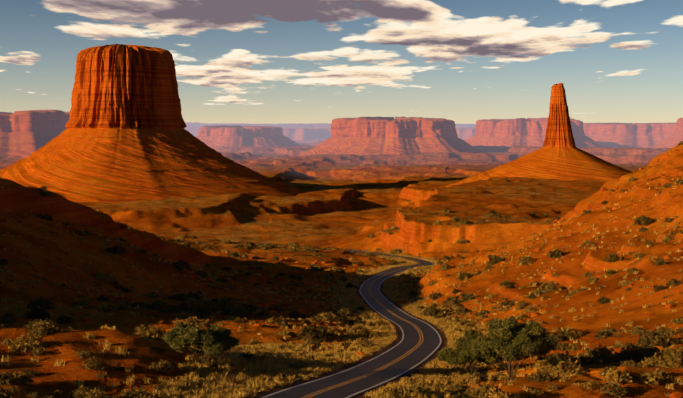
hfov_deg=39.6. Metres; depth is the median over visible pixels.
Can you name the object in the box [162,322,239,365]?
bush
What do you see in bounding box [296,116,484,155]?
mesa
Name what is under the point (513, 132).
mesa
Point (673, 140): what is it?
mesa
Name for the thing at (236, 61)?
sky
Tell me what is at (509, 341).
bush
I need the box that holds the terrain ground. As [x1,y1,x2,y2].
[0,122,682,397]
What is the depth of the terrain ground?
306.96 m
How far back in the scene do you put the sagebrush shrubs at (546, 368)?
172.17 m
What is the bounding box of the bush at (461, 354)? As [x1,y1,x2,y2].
[437,329,504,374]
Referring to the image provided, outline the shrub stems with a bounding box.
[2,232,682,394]
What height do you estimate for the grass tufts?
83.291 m
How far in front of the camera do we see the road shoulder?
131.91 m
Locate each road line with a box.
[258,243,440,397]
[262,252,419,397]
[302,253,425,397]
[307,253,426,397]
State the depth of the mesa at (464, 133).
10176.25 m
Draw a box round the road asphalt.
[235,242,442,397]
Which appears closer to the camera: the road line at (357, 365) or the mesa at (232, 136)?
the road line at (357, 365)
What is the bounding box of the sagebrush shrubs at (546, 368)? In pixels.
[0,141,682,397]
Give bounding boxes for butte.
[0,44,302,202]
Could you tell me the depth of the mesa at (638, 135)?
6461.92 m
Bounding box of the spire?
[445,83,631,186]
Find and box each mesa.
[0,110,69,158]
[196,125,300,146]
[282,128,330,140]
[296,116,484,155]
[456,128,474,139]
[465,118,602,147]
[583,123,675,147]
[648,117,682,147]
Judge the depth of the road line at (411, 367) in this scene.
131.15 m
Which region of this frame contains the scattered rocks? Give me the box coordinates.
[0,150,682,397]
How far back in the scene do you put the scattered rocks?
278.87 m
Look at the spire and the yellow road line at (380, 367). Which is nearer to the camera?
the yellow road line at (380, 367)
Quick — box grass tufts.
[0,178,682,397]
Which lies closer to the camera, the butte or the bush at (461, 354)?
the bush at (461, 354)
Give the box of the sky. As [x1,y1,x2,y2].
[0,0,682,123]
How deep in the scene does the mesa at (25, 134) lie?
3736.48 m
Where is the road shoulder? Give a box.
[244,242,448,397]
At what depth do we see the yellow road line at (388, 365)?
137.25 m
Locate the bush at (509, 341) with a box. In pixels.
[469,317,557,376]

